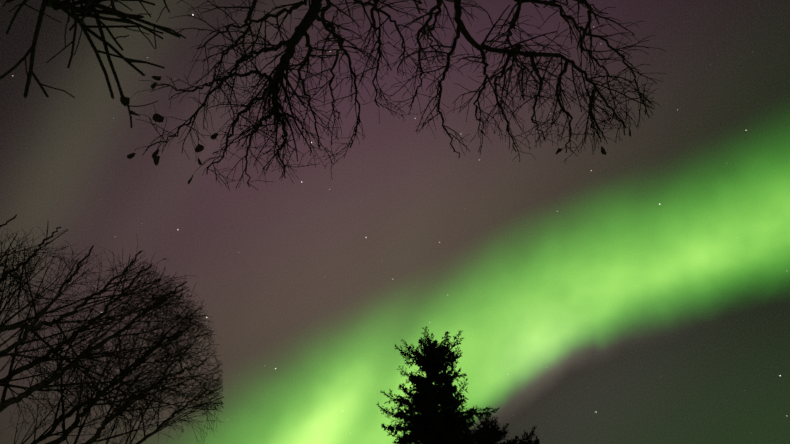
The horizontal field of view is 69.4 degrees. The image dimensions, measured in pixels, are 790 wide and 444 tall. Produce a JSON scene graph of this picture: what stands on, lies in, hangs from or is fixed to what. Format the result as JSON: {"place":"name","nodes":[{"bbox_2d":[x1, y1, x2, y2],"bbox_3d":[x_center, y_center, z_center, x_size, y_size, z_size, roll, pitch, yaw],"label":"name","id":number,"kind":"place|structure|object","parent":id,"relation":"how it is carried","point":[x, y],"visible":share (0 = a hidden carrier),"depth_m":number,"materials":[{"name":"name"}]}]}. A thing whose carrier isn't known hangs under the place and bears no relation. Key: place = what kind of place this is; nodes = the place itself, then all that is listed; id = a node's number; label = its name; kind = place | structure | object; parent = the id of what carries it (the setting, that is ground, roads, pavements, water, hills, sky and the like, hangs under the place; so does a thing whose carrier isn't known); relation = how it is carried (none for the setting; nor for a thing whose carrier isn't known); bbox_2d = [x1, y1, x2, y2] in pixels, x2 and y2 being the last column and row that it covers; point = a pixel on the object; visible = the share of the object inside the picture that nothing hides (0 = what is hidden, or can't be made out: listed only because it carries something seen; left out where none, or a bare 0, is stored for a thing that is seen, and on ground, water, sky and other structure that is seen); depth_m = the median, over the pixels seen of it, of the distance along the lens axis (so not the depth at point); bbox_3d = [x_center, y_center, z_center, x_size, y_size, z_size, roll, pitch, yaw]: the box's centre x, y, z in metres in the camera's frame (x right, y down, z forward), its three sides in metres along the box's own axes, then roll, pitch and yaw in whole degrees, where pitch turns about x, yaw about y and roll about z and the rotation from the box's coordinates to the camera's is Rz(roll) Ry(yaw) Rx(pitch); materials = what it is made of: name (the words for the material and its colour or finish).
{"place":"outdoors","nodes":[
{"label":"outdoors","id":0,"kind":"place"},
{"bbox_2d":[40,292,223,443],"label":"birch branches","id":1,"kind":"object","parent":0,"point":[95,437],"visible":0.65,"depth_m":9.47,"materials":[{"name":"black plant"}]},
{"bbox_2d":[0,0,607,127],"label":"branches","id":2,"kind":"object","parent":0,"point":[88,9],"visible":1,"depth_m":2.10,"materials":[{"name":"black plant"}]},
{"bbox_2d":[0,0,789,443],"label":"sky","id":3,"kind":"structure","parent":0,"point":[638,292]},
{"bbox_3d":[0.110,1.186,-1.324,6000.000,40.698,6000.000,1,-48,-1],"label":"snowy ground","id":4,"kind":"structure","parent":0,"visible":0},
{"bbox_2d":[377,327,499,443],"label":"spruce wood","id":5,"kind":"object","parent":4,"relation":"on","point":[440,417],"visible":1,"depth_m":19.23,"materials":[{"name":"black plant"}]},
{"bbox_2d":[225,0,656,179],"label":"branches","id":6,"kind":"object","parent":4,"relation":"on","point":[277,105],"visible":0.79,"depth_m":6.43,"materials":[{"name":"black plant"}]},
{"bbox_2d":[120,32,271,140],"bbox_3d":[-2.156,-1.478,6.508,1.617,0.979,0.861,-17,-50,15],"label":"birch branch","id":7,"kind":"object","parent":6,"relation":"attached to","point":[158,78],"visible":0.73,"depth_m":6.45,"materials":[{"name":"black plant"}]},
{"bbox_2d":[127,7,291,165],"bbox_3d":[-1.848,-1.322,5.973,1.949,1.475,0.896,-21,-51,18],"label":"birch branch","id":8,"kind":"object","parent":6,"relation":"attached to","point":[156,117],"visible":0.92,"depth_m":5.92,"materials":[{"name":"black plant"}]},
{"bbox_2d":[171,0,271,113],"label":"birch branch","id":9,"kind":"object","parent":6,"relation":"attached to","point":[243,35],"visible":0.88,"depth_m":5.79,"materials":[{"name":"black plant"}]},
{"bbox_2d":[188,69,293,190],"bbox_3d":[-1.703,-1.010,6.299,1.092,1.046,1.075,1,-48,-1],"label":"birch branch","id":10,"kind":"object","parent":6,"relation":"attached to","point":[245,110],"visible":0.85,"depth_m":6.19,"materials":[{"name":"black plant"}]},
{"bbox_2d":[212,85,273,189],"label":"birch branch","id":11,"kind":"object","parent":6,"relation":"attached to","point":[248,146],"visible":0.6,"depth_m":6.75,"materials":[{"name":"black plant"}]},
{"bbox_2d":[165,0,328,79],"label":"birch branch","id":12,"kind":"object","parent":6,"relation":"attached to","point":[297,5],"visible":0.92,"depth_m":5.55,"materials":[{"name":"black plant"}]},
{"bbox_2d":[231,103,319,181],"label":"birch branch","id":13,"kind":"object","parent":6,"relation":"attached to","point":[285,133],"visible":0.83,"depth_m":6.55,"materials":[{"name":"black plant"}]},
{"bbox_2d":[256,32,375,179],"bbox_3d":[-0.953,-1.357,6.181,1.093,0.864,1.341,17,-50,-15],"label":"birch branch","id":14,"kind":"object","parent":6,"relation":"attached to","point":[310,49],"visible":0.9,"depth_m":6.04,"materials":[{"name":"black plant"}]},
{"bbox_2d":[273,0,383,162],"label":"birch branch","id":15,"kind":"object","parent":6,"relation":"attached to","point":[337,37],"visible":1,"depth_m":5.61,"materials":[{"name":"black plant"}]},
{"bbox_2d":[313,15,387,168],"bbox_3d":[-0.532,-1.619,6.648,0.952,1.054,1.754,1,-48,-1],"label":"birch branch","id":16,"kind":"object","parent":6,"relation":"attached to","point":[318,18],"visible":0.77,"depth_m":6.59,"materials":[{"name":"black plant"}]},
{"bbox_2d":[331,0,420,123],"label":"birch branch","id":17,"kind":"object","parent":6,"relation":"attached to","point":[369,30],"visible":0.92,"depth_m":6.68,"materials":[{"name":"black plant"}]},
{"bbox_2d":[336,0,433,79],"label":"birch branch","id":18,"kind":"object","parent":6,"relation":"attached to","point":[378,10],"visible":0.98,"depth_m":6.25,"materials":[{"name":"black plant"}]},
{"bbox_2d":[378,25,469,157],"bbox_3d":[0.366,-1.382,6.704,0.988,0.840,1.703,-6,-48,5],"label":"birch branch","id":19,"kind":"object","parent":6,"relation":"attached to","point":[446,67],"visible":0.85,"depth_m":6.55,"materials":[{"name":"black plant"}]},
{"bbox_2d":[379,0,477,114],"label":"birch branch","id":20,"kind":"object","parent":6,"relation":"attached to","point":[422,30],"visible":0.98,"depth_m":6.24,"materials":[{"name":"black plant"}]},
{"bbox_2d":[391,0,474,77],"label":"birch branch","id":21,"kind":"object","parent":6,"relation":"attached to","point":[438,12],"visible":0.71,"depth_m":6.68,"materials":[{"name":"black plant"}]},
{"bbox_2d":[446,43,515,154],"bbox_3d":[1.020,-1.470,6.629,0.724,1.069,0.941,-30,-55,24],"label":"birch branch","id":22,"kind":"object","parent":6,"relation":"attached to","point":[481,49],"visible":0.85,"depth_m":6.44,"materials":[{"name":"black plant"}]},
{"bbox_2d":[454,0,551,123],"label":"birch branch","id":23,"kind":"object","parent":6,"relation":"attached to","point":[515,17],"visible":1,"depth_m":5.93,"materials":[{"name":"black plant"}]},
{"bbox_2d":[464,46,543,162],"bbox_3d":[1.308,-1.280,6.632,0.790,0.728,1.357,-20,-51,17],"label":"birch branch","id":24,"kind":"object","parent":6,"relation":"attached to","point":[496,76],"visible":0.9,"depth_m":6.54,"materials":[{"name":"black plant"}]},
{"bbox_2d":[496,52,575,147],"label":"birch branch","id":25,"kind":"object","parent":6,"relation":"attached to","point":[537,71],"visible":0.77,"depth_m":6.73,"materials":[{"name":"black plant"}]},
{"bbox_2d":[526,60,605,155],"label":"birch branch","id":26,"kind":"object","parent":6,"relation":"attached to","point":[560,89],"visible":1,"depth_m":6.60,"materials":[{"name":"black plant"}]},
{"bbox_2d":[513,0,666,120],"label":"birch branch","id":27,"kind":"object","parent":6,"relation":"attached to","point":[564,16],"visible":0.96,"depth_m":5.84,"materials":[{"name":"black plant"}]},
{"bbox_2d":[565,88,622,152],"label":"birch branch","id":28,"kind":"object","parent":6,"relation":"attached to","point":[591,119],"visible":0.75,"depth_m":6.60,"materials":[{"name":"black plant"}]},
{"bbox_2d":[565,0,644,136],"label":"birch branch","id":29,"kind":"object","parent":6,"relation":"attached to","point":[588,24],"visible":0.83,"depth_m":6.30,"materials":[{"name":"black plant"}]},
{"bbox_2d":[473,414,536,443],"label":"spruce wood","id":30,"kind":"object","parent":4,"relation":"on","point":[496,435],"visible":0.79,"depth_m":23.72,"materials":[{"name":"black plant"}]},
{"bbox_2d":[521,433,539,443],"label":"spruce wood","id":31,"kind":"object","parent":4,"relation":"on","point":[535,441],"visible":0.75,"depth_m":26.39,"materials":[{"name":"black plant"}]},
{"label":"birch trunk","id":32,"kind":"object","parent":4,"relation":"on","visible":0},
{"bbox_2d":[0,244,217,438],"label":"birch branches","id":33,"kind":"object","parent":32,"relation":"attached to","point":[5,404],"visible":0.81,"depth_m":8.20,"materials":[{"name":"black plant"}]},
{"bbox_2d":[0,229,178,414],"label":"birch branches","id":34,"kind":"object","parent":33,"relation":"on","point":[6,351],"visible":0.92,"depth_m":7.52,"materials":[{"name":"black plant"}]},
{"bbox_2d":[0,223,84,364],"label":"birch branches","id":35,"kind":"object","parent":34,"relation":"on","point":[22,265],"visible":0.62,"depth_m":8.69,"materials":[{"name":"black plant"}]},
{"bbox_2d":[0,215,75,299],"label":"birch branches","id":36,"kind":"object","parent":35,"relation":"on","point":[23,240],"visible":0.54,"depth_m":9.12,"materials":[{"name":"black plant"}]},
{"bbox_2d":[0,227,197,443],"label":"birch branches","id":37,"kind":"object","parent":35,"relation":"on","point":[13,326],"visible":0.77,"depth_m":7.98,"materials":[{"name":"black plant"}]},
{"bbox_2d":[0,234,201,436],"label":"birch branches","id":38,"kind":"object","parent":35,"relation":"on","point":[27,366],"visible":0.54,"depth_m":8.88,"materials":[{"name":"black plant"}]},
{"bbox_2d":[4,265,220,443],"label":"birch branches","id":39,"kind":"object","parent":32,"relation":"attached to","point":[42,437],"visible":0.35,"depth_m":10.03,"materials":[{"name":"black plant"}]},
{"bbox_2d":[10,274,218,443],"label":"birch branches","id":40,"kind":"object","parent":39,"relation":"attached to","point":[68,430],"visible":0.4,"depth_m":9.64,"materials":[{"name":"black plant"}]},
{"bbox_2d":[96,309,223,443],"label":"birch branches","id":41,"kind":"object","parent":39,"relation":"attached to","point":[163,422],"visible":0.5,"depth_m":10.13,"materials":[{"name":"black plant"}]}
]}

